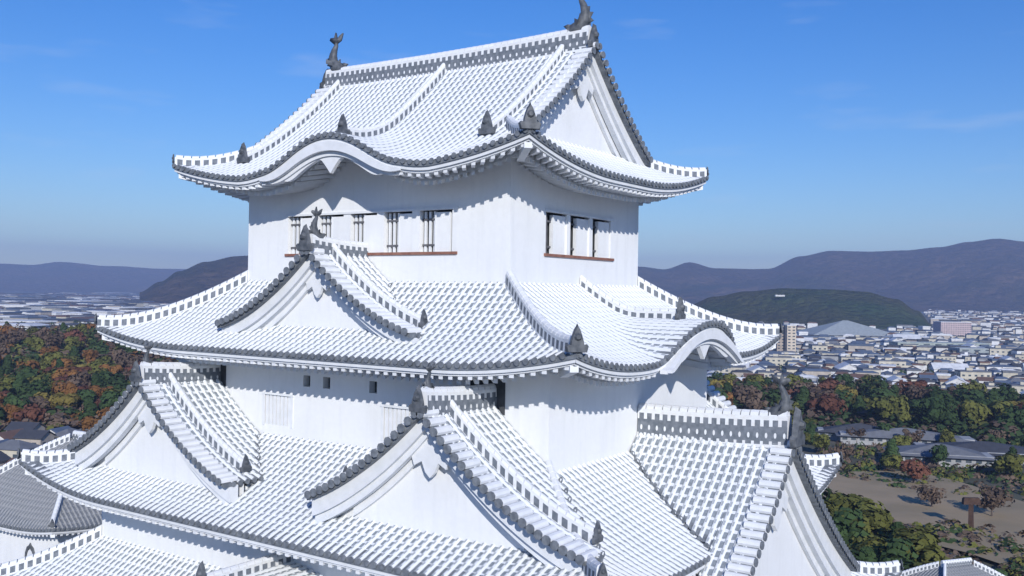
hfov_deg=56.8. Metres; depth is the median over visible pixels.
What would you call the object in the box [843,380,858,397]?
broadleaf tree
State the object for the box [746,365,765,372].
block building
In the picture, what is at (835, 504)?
broadleaf tree
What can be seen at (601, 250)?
window
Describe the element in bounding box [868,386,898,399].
broadleaf tree
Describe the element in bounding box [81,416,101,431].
broadleaf tree
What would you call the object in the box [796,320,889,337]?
gymnasium
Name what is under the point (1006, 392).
broadleaf tree
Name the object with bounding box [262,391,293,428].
window
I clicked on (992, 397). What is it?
broadleaf tree
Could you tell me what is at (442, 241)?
window
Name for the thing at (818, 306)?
hill
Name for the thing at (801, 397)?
conifer tree
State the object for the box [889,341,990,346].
warehouse
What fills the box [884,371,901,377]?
block building
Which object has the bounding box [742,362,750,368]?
block building
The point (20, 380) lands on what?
conifer tree
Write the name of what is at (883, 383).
conifer tree
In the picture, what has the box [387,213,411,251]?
window
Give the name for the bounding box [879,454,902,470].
broadleaf tree
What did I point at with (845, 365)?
block building
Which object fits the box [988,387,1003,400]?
conifer tree
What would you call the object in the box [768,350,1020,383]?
woodland
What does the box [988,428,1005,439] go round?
broadleaf tree
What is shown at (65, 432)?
house
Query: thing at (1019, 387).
block building
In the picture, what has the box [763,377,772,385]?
broadleaf tree
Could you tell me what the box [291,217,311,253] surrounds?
window
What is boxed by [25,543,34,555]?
window
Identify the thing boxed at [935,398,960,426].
broadleaf tree
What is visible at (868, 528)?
broadleaf tree
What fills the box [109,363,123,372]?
broadleaf tree
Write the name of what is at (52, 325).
woodland
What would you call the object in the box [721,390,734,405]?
broadleaf tree
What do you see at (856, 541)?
broadleaf tree
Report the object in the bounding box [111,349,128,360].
broadleaf tree
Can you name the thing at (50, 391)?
broadleaf tree
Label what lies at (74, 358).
broadleaf tree
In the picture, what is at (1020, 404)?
broadleaf tree
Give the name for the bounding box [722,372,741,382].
broadleaf tree
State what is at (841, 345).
block building
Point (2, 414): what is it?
broadleaf tree
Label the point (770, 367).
house
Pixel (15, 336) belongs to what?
broadleaf tree
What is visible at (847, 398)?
broadleaf tree
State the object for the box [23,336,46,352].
broadleaf tree
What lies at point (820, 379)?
broadleaf tree
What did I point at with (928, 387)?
broadleaf tree
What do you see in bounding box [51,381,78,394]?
broadleaf tree
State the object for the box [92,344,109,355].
broadleaf tree
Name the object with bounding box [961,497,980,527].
wooden post
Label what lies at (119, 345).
broadleaf tree
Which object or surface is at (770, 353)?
house
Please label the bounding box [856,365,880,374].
block building
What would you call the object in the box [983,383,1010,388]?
block building
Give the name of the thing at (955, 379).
block building
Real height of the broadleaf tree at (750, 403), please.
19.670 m
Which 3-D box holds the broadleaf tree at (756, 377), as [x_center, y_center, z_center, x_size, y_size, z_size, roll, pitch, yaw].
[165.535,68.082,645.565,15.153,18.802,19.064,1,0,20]
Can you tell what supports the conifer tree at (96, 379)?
on the ground at (810, 450)
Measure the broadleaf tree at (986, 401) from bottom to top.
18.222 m
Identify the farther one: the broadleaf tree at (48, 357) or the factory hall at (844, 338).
the factory hall at (844, 338)
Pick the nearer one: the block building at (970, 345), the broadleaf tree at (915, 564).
the broadleaf tree at (915, 564)
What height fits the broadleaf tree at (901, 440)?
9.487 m
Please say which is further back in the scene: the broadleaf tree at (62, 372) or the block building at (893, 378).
the block building at (893, 378)
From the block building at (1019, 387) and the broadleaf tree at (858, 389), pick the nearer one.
the broadleaf tree at (858, 389)
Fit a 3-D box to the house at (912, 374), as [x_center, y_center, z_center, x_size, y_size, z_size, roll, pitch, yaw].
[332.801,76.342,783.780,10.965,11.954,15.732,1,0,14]
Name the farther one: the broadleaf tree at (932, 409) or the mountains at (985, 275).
the mountains at (985, 275)
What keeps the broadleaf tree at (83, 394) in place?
on the ground at (810, 450)
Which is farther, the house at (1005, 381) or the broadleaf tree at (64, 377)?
the house at (1005, 381)
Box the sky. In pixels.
[0,0,1023,268]
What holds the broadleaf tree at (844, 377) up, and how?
on the ground at (810, 450)
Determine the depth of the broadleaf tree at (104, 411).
460.40 m
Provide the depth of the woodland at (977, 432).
494.41 m
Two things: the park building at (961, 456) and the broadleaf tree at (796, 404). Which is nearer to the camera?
the park building at (961, 456)
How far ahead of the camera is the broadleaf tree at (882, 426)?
461.43 m
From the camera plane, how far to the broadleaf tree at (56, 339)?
692.32 m
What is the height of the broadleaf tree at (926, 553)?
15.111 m
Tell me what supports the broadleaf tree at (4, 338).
on the ground at (810, 450)
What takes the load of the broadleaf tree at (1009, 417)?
on the ground at (810, 450)
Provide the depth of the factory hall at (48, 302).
2947.61 m
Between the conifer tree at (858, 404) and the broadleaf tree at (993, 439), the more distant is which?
the conifer tree at (858, 404)
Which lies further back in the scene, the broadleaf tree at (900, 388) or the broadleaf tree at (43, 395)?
the broadleaf tree at (900, 388)
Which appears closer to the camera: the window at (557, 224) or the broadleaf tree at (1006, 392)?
the window at (557, 224)
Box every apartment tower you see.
[773,325,784,350]
[784,325,796,351]
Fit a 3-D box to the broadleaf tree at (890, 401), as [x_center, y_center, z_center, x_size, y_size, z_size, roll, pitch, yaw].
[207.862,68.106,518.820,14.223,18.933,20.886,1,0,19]
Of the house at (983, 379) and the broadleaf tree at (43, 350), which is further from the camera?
the house at (983, 379)
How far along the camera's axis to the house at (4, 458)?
346.31 m
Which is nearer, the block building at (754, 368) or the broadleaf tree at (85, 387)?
the broadleaf tree at (85, 387)
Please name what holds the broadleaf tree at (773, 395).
on the ground at (810, 450)
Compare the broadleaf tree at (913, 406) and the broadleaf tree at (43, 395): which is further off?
the broadleaf tree at (913, 406)
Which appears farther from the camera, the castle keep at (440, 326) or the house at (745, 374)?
the house at (745, 374)
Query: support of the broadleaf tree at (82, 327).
on the ground at (810, 450)
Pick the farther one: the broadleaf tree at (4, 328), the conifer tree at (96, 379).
the broadleaf tree at (4, 328)
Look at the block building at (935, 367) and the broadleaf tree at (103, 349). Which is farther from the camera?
the block building at (935, 367)
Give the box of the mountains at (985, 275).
[638,239,1023,311]
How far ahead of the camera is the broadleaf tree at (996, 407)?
500.44 m
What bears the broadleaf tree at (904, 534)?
on the ground at (810, 450)
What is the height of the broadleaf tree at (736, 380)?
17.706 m
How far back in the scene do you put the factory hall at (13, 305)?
2611.04 m
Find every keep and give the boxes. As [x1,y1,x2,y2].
[0,0,903,575]
[0,430,101,562]
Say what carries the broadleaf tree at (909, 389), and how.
on the ground at (810, 450)
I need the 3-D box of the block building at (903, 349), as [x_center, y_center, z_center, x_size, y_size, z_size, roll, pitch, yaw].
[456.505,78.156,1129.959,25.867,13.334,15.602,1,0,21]
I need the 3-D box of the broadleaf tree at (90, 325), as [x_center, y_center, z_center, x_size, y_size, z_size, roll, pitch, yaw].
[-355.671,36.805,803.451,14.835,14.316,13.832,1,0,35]
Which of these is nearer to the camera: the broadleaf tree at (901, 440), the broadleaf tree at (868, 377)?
the broadleaf tree at (901, 440)
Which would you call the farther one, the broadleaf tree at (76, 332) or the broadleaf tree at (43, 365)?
the broadleaf tree at (76, 332)
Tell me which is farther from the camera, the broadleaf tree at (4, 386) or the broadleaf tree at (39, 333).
the broadleaf tree at (39, 333)
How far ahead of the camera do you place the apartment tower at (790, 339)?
1059.66 m
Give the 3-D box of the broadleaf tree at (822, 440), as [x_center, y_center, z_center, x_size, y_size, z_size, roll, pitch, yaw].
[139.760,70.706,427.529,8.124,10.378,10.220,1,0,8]
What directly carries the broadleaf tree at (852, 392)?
on the ground at (810, 450)
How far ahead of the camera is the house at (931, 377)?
764.80 m
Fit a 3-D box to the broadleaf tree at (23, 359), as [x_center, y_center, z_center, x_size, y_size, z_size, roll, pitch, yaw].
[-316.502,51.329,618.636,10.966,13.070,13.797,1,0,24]
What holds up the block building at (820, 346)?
on the ground at (810, 450)
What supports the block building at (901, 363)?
on the ground at (810, 450)
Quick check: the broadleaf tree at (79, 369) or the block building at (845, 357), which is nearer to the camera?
the broadleaf tree at (79, 369)
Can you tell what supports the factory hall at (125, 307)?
on the ground at (810, 450)
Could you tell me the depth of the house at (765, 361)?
894.05 m
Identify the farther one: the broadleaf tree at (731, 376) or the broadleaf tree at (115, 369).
the broadleaf tree at (731, 376)
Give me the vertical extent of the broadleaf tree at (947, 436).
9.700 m
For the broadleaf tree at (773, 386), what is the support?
on the ground at (810, 450)
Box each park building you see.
[815,423,878,439]
[835,428,976,444]
[882,443,996,467]
[911,441,1023,465]
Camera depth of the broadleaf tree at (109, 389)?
505.30 m
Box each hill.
[140,256,247,303]
[693,288,931,328]
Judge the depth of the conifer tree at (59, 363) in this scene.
592.49 m
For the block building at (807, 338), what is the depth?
1371.53 m
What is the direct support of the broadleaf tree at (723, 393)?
on the ground at (810, 450)
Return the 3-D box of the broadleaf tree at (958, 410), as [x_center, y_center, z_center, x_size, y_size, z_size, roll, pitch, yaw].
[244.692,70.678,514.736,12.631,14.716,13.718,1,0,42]
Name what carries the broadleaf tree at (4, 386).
on the ground at (810, 450)
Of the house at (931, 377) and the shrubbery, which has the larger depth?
the house at (931, 377)
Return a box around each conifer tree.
[0,367,5,376]
[2,354,14,373]
[10,373,25,394]
[21,365,36,378]
[53,359,64,367]
[60,322,66,332]
[68,346,82,363]
[77,395,99,419]
[91,373,102,387]
[721,382,738,402]
[792,386,817,417]
[806,424,815,444]
[850,395,867,421]
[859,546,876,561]
[877,380,888,388]
[881,438,902,459]
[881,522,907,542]
[891,384,899,394]
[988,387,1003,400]
[1005,446,1021,470]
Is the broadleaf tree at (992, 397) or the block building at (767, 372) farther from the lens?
the block building at (767, 372)
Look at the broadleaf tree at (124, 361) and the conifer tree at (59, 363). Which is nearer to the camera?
the conifer tree at (59, 363)
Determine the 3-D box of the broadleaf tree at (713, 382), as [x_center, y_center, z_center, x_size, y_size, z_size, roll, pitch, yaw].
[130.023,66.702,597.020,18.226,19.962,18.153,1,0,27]
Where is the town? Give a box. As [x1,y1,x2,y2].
[0,292,1023,391]
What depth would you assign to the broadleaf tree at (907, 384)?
621.39 m
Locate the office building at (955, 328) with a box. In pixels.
[933,321,971,335]
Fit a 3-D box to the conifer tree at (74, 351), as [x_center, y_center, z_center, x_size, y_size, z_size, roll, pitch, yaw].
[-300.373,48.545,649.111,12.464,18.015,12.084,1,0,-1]
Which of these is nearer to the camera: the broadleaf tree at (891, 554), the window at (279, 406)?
the window at (279, 406)
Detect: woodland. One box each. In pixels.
[0,326,178,431]
[13,320,91,328]
[733,382,1023,445]
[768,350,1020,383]
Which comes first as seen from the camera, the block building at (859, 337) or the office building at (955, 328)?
the block building at (859, 337)
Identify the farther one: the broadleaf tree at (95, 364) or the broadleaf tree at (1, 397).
the broadleaf tree at (95, 364)
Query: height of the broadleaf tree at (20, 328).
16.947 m
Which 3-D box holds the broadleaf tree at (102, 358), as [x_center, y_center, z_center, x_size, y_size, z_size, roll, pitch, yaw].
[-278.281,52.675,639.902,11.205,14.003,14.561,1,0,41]
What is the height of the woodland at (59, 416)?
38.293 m
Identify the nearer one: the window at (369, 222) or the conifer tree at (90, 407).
the window at (369, 222)
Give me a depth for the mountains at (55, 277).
9729.27 m
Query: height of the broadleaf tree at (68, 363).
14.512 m
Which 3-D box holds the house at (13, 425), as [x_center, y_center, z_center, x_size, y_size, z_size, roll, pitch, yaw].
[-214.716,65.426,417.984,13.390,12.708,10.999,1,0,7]
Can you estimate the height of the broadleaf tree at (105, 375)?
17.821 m
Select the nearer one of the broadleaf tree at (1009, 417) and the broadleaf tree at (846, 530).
the broadleaf tree at (846, 530)
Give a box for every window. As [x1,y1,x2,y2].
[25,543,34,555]
[221,365,225,385]
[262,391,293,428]
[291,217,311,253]
[321,216,343,238]
[353,215,376,252]
[380,404,410,440]
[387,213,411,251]
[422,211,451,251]
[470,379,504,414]
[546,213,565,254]
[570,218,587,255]
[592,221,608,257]
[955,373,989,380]
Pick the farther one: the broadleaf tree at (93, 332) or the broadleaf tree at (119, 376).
the broadleaf tree at (93, 332)
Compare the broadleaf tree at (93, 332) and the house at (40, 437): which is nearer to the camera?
the house at (40, 437)
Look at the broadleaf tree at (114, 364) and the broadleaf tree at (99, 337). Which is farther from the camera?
the broadleaf tree at (99, 337)
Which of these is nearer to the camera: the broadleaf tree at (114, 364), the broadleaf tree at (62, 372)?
the broadleaf tree at (62, 372)
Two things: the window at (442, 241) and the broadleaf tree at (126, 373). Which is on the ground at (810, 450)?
the broadleaf tree at (126, 373)
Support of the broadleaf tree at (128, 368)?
on the ground at (810, 450)
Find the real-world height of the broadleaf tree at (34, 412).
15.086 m
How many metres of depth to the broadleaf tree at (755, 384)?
583.14 m
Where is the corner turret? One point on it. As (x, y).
(960, 567)
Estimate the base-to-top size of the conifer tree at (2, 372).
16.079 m
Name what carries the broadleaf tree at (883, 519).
on the ground at (810, 450)
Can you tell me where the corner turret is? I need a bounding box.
[900,557,1004,575]
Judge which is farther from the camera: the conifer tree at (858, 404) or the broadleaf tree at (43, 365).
the broadleaf tree at (43, 365)
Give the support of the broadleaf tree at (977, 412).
on the ground at (810, 450)
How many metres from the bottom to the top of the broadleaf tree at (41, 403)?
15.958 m
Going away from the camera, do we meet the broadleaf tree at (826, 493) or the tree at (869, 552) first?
the tree at (869, 552)
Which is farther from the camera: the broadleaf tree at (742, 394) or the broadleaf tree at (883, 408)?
the broadleaf tree at (742, 394)
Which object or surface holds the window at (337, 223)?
in the castle keep at (440, 326)
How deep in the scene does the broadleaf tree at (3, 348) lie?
651.00 m
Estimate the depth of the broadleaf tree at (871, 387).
572.63 m
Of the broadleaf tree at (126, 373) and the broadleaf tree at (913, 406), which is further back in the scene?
the broadleaf tree at (126, 373)
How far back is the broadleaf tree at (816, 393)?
544.27 m
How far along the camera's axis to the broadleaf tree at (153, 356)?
674.21 m
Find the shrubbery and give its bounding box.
[813,440,1023,575]
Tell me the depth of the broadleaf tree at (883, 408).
504.50 m
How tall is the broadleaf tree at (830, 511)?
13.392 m
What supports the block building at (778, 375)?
on the ground at (810, 450)
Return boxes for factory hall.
[0,304,27,307]
[26,302,91,303]
[103,307,155,308]
[831,337,881,339]
[878,332,921,338]
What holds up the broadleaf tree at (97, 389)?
on the ground at (810, 450)
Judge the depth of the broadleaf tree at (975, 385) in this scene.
613.01 m
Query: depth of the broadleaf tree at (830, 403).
520.88 m
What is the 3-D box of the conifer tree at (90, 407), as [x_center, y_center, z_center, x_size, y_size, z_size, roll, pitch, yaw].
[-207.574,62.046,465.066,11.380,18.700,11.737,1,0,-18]
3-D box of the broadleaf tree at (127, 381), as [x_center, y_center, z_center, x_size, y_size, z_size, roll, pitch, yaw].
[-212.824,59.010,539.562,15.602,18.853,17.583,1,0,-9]
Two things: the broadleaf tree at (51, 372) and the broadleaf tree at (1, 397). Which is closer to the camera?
the broadleaf tree at (1, 397)
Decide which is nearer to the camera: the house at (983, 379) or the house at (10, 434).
the house at (10, 434)
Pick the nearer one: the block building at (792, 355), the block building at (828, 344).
the block building at (792, 355)
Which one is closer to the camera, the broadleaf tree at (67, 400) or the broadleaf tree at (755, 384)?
the broadleaf tree at (67, 400)
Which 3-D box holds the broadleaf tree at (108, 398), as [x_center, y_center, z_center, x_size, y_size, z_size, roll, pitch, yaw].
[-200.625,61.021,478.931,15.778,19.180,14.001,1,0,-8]
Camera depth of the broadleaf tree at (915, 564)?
200.48 m
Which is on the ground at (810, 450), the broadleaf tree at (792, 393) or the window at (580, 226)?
the broadleaf tree at (792, 393)
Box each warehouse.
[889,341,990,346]
[949,347,1007,353]
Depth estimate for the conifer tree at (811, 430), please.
454.32 m
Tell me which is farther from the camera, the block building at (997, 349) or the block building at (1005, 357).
the block building at (997, 349)
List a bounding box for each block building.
[717,366,744,372]
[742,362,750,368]
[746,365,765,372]
[757,368,774,377]
[764,354,792,369]
[769,373,794,378]
[778,352,799,357]
[804,337,813,340]
[808,342,827,350]
[822,341,838,345]
[833,361,855,372]
[834,343,845,348]
[838,355,861,361]
[848,335,870,339]
[848,357,869,360]
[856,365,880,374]
[875,357,905,367]
[883,348,905,353]
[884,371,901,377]
[886,375,906,381]
[889,337,901,340]
[893,334,920,339]
[921,336,936,341]
[928,363,968,371]
[933,354,955,361]
[945,375,968,384]
[954,367,991,381]
[961,343,978,346]
[962,354,971,361]
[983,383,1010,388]
[985,345,1015,355]
[1001,355,1019,361]
[1005,339,1023,344]
[1009,382,1023,393]
[1014,352,1023,359]
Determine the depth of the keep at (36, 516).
61.59 m
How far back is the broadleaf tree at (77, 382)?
530.41 m
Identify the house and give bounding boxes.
[0,428,22,439]
[0,439,40,457]
[0,451,10,466]
[4,421,46,430]
[13,429,56,444]
[49,426,70,433]
[54,428,85,438]
[743,373,763,376]
[759,360,772,363]
[767,351,781,355]
[768,365,779,369]
[803,348,816,353]
[848,373,867,377]
[857,350,871,355]
[891,349,907,355]
[905,372,917,376]
[917,375,937,379]
[918,372,934,374]
[976,377,993,383]
[993,380,1010,383]
[1007,378,1023,381]
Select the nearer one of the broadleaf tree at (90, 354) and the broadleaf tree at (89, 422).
the broadleaf tree at (89, 422)
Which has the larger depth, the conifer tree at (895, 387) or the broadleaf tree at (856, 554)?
the conifer tree at (895, 387)
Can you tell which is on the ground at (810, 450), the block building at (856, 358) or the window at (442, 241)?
the block building at (856, 358)
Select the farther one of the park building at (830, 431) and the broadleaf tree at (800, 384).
the broadleaf tree at (800, 384)
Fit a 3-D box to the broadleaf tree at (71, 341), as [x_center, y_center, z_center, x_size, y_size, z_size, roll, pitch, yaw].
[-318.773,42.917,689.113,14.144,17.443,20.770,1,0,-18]
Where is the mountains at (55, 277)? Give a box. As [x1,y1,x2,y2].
[0,262,185,292]
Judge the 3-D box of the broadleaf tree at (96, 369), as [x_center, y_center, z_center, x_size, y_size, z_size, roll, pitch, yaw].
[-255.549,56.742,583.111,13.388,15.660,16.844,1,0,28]
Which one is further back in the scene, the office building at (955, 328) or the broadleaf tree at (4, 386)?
the office building at (955, 328)
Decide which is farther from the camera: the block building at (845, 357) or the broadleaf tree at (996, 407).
the block building at (845, 357)
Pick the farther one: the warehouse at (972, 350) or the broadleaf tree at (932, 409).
the warehouse at (972, 350)
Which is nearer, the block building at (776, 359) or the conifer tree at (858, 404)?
the conifer tree at (858, 404)
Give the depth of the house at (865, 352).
1075.86 m
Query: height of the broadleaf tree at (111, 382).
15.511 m
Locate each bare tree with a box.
[899,458,931,482]
[916,484,946,506]
[976,484,1014,515]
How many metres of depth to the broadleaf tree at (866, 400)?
549.70 m
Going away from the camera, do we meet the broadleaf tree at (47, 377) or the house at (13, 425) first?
the house at (13, 425)
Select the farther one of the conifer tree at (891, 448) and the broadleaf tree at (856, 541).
the conifer tree at (891, 448)
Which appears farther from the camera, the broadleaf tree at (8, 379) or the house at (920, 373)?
the house at (920, 373)
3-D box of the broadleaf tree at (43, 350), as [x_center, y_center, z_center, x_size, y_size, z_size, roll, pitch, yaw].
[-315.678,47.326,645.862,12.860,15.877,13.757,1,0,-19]
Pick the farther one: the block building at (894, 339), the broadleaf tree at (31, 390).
the block building at (894, 339)
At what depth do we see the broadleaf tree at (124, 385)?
518.59 m
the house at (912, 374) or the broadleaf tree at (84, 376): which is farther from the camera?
the house at (912, 374)
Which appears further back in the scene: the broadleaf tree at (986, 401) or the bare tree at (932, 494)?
the broadleaf tree at (986, 401)
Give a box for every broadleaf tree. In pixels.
[0,323,24,331]
[0,325,17,338]
[0,330,8,344]
[0,342,9,354]
[0,376,25,388]
[0,381,11,392]
[0,390,9,397]
[0,393,3,403]
[0,403,22,422]
[0,405,5,419]
[1,394,30,408]
[5,328,28,349]
[12,403,48,422]
[15,365,42,374]
[16,360,44,373]
[16,379,51,399]
[18,356,35,363]
[21,394,49,410]
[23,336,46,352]
[25,358,48,368]
[26,326,39,335]
[26,375,45,389]
[34,392,51,403]
[35,327,52,337]
[39,346,59,353]
[39,368,59,378]
[40,331,64,346]
[40,351,63,366]
[41,374,51,380]
[44,367,68,372]
[44,379,63,390]
[47,385,61,395]
[49,392,81,409]
[50,374,69,384]
[51,358,72,367]
[51,367,79,379]
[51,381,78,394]
[55,374,84,388]
[64,329,85,340]
[64,335,84,351]
[64,355,79,364]
[65,323,88,332]
[69,366,91,372]
[71,364,92,368]
[74,370,98,386]
[76,388,96,408]
[78,385,91,390]
[80,349,98,360]
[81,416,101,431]
[85,323,96,329]
[87,326,99,336]
[87,367,107,379]
[88,337,106,349]
[88,361,106,369]
[88,385,112,400]
[89,356,110,365]
[91,370,115,381]
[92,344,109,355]
[94,332,104,341]
[96,406,112,417]
[98,364,122,373]
[98,389,125,409]
[102,378,128,389]
[102,387,126,394]
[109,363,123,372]
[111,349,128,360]
[111,373,125,380]
[114,342,123,350]
[114,382,127,389]
[115,353,140,369]
[122,370,130,378]
[122,377,130,388]
[124,345,141,355]
[124,361,139,370]
[141,351,162,361]
[707,371,722,380]
[708,378,732,386]
[714,387,728,400]
[718,376,739,386]
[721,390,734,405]
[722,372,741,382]
[732,382,760,394]
[732,385,759,403]
[743,380,762,398]
[744,391,772,409]
[745,374,765,387]
[758,381,777,390]
[759,388,780,409]
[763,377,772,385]
[773,399,800,414]
[784,374,803,388]
[787,389,799,399]
[790,380,820,390]
[802,432,811,448]
[806,393,848,419]
[809,384,838,399]
[812,433,829,453]
[815,377,842,389]
[818,377,830,383]
[821,487,843,500]
[824,496,861,514]
[825,492,863,508]
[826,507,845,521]
[827,440,855,464]
[833,507,869,546]
[834,373,855,386]
[834,387,857,400]
[834,390,854,411]
[835,384,857,395]
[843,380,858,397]
[846,427,865,442]
[846,497,892,524]
[847,534,888,550]
[848,547,879,561]
[849,514,887,536]
[851,396,871,408]
[853,378,863,394]
[855,537,891,561]
[856,375,886,394]
[857,508,893,535]
[861,374,877,382]
[866,385,900,397]
[867,395,911,422]
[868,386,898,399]
[875,422,892,430]
[875,538,918,564]
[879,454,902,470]
[882,395,898,419]
[887,382,901,391]
[889,526,944,559]
[892,434,911,445]
[897,380,927,393]
[897,395,907,402]
[898,536,945,565]
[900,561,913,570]
[902,427,925,442]
[904,385,925,399]
[905,562,921,570]
[906,399,922,416]
[908,386,933,399]
[917,395,947,427]
[923,385,940,389]
[927,383,960,397]
[928,388,954,402]
[929,444,948,468]
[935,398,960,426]
[938,431,955,441]
[948,384,972,391]
[952,387,987,404]
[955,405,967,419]
[956,381,987,391]
[959,399,994,424]
[974,397,994,415]
[981,436,1000,442]
[984,395,1013,418]
[988,399,1015,420]
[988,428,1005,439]
[991,453,1023,479]
[995,383,1019,401]
[996,404,1023,433]
[1014,402,1023,413]
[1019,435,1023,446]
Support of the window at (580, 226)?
in the castle keep at (440, 326)
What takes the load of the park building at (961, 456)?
on the ground at (810, 450)
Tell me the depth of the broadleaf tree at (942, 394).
543.48 m
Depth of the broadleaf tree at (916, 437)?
445.90 m
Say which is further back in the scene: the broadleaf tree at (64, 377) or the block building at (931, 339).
the block building at (931, 339)
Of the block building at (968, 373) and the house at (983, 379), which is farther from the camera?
the block building at (968, 373)
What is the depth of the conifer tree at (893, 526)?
244.55 m
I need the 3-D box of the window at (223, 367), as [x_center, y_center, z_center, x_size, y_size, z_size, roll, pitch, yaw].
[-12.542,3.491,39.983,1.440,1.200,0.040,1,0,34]
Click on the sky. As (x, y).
(817, 126)
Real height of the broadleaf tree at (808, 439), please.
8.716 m
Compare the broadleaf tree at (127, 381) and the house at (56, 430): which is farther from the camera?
the broadleaf tree at (127, 381)
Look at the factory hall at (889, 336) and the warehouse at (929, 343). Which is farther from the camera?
the factory hall at (889, 336)
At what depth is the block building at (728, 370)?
780.61 m
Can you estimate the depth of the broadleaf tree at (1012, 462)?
371.71 m
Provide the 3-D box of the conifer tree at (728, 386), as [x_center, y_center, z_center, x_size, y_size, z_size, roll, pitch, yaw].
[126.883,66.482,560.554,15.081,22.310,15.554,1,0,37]
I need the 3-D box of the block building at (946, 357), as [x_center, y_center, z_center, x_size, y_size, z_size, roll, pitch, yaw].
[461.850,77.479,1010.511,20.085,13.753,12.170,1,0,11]
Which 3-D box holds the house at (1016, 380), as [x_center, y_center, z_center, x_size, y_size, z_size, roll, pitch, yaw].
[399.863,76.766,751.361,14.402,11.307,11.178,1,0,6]
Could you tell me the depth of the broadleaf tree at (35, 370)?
571.11 m
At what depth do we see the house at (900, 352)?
1083.01 m
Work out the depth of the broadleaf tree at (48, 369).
580.33 m
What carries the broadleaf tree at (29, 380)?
on the ground at (810, 450)
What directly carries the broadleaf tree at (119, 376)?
on the ground at (810, 450)
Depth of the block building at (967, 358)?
1021.39 m
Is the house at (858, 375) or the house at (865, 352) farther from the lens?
the house at (865, 352)
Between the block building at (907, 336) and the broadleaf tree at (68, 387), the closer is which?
the broadleaf tree at (68, 387)
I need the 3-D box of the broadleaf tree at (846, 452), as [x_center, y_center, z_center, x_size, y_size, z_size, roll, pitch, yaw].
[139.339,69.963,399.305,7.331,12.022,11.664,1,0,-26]
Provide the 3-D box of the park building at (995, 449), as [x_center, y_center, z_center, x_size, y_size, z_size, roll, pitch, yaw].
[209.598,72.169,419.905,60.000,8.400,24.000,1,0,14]
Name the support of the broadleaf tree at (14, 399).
on the ground at (810, 450)
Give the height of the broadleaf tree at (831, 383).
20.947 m
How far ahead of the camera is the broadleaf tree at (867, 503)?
268.70 m
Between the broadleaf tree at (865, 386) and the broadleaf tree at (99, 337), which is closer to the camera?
the broadleaf tree at (865, 386)
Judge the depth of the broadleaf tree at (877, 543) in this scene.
232.56 m
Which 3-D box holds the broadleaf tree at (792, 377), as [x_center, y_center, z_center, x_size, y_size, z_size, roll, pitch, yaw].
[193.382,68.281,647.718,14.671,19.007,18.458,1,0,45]
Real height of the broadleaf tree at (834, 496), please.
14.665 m
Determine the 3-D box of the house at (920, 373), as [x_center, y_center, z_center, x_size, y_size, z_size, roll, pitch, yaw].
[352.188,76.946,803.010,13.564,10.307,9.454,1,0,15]
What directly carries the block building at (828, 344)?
on the ground at (810, 450)
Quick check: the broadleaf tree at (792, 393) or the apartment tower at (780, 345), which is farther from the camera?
the apartment tower at (780, 345)
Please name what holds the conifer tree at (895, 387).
on the ground at (810, 450)
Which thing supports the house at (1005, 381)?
on the ground at (810, 450)
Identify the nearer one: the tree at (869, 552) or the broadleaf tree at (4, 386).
the tree at (869, 552)
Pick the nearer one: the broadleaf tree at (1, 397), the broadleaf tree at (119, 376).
the broadleaf tree at (1, 397)
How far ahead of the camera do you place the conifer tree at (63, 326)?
790.31 m
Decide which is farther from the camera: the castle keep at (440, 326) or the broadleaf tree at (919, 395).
the broadleaf tree at (919, 395)
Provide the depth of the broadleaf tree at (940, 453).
394.82 m
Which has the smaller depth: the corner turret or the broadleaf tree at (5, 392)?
the corner turret
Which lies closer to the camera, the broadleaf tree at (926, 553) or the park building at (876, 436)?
the broadleaf tree at (926, 553)
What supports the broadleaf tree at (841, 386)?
on the ground at (810, 450)
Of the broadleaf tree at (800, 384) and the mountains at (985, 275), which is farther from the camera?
the mountains at (985, 275)
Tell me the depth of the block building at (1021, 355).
1019.55 m
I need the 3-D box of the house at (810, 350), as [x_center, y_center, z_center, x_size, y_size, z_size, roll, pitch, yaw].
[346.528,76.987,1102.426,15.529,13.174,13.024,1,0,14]
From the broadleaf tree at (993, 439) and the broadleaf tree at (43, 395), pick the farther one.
the broadleaf tree at (43, 395)
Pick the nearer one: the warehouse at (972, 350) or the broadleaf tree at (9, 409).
the broadleaf tree at (9, 409)
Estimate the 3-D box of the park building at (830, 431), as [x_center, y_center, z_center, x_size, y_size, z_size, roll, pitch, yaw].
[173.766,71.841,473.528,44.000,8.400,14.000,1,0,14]
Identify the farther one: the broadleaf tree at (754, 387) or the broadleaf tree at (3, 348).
the broadleaf tree at (3, 348)
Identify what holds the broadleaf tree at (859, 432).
on the ground at (810, 450)
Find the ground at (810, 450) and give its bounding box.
[10,306,1023,575]
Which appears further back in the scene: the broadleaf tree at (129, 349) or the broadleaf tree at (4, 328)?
the broadleaf tree at (4, 328)

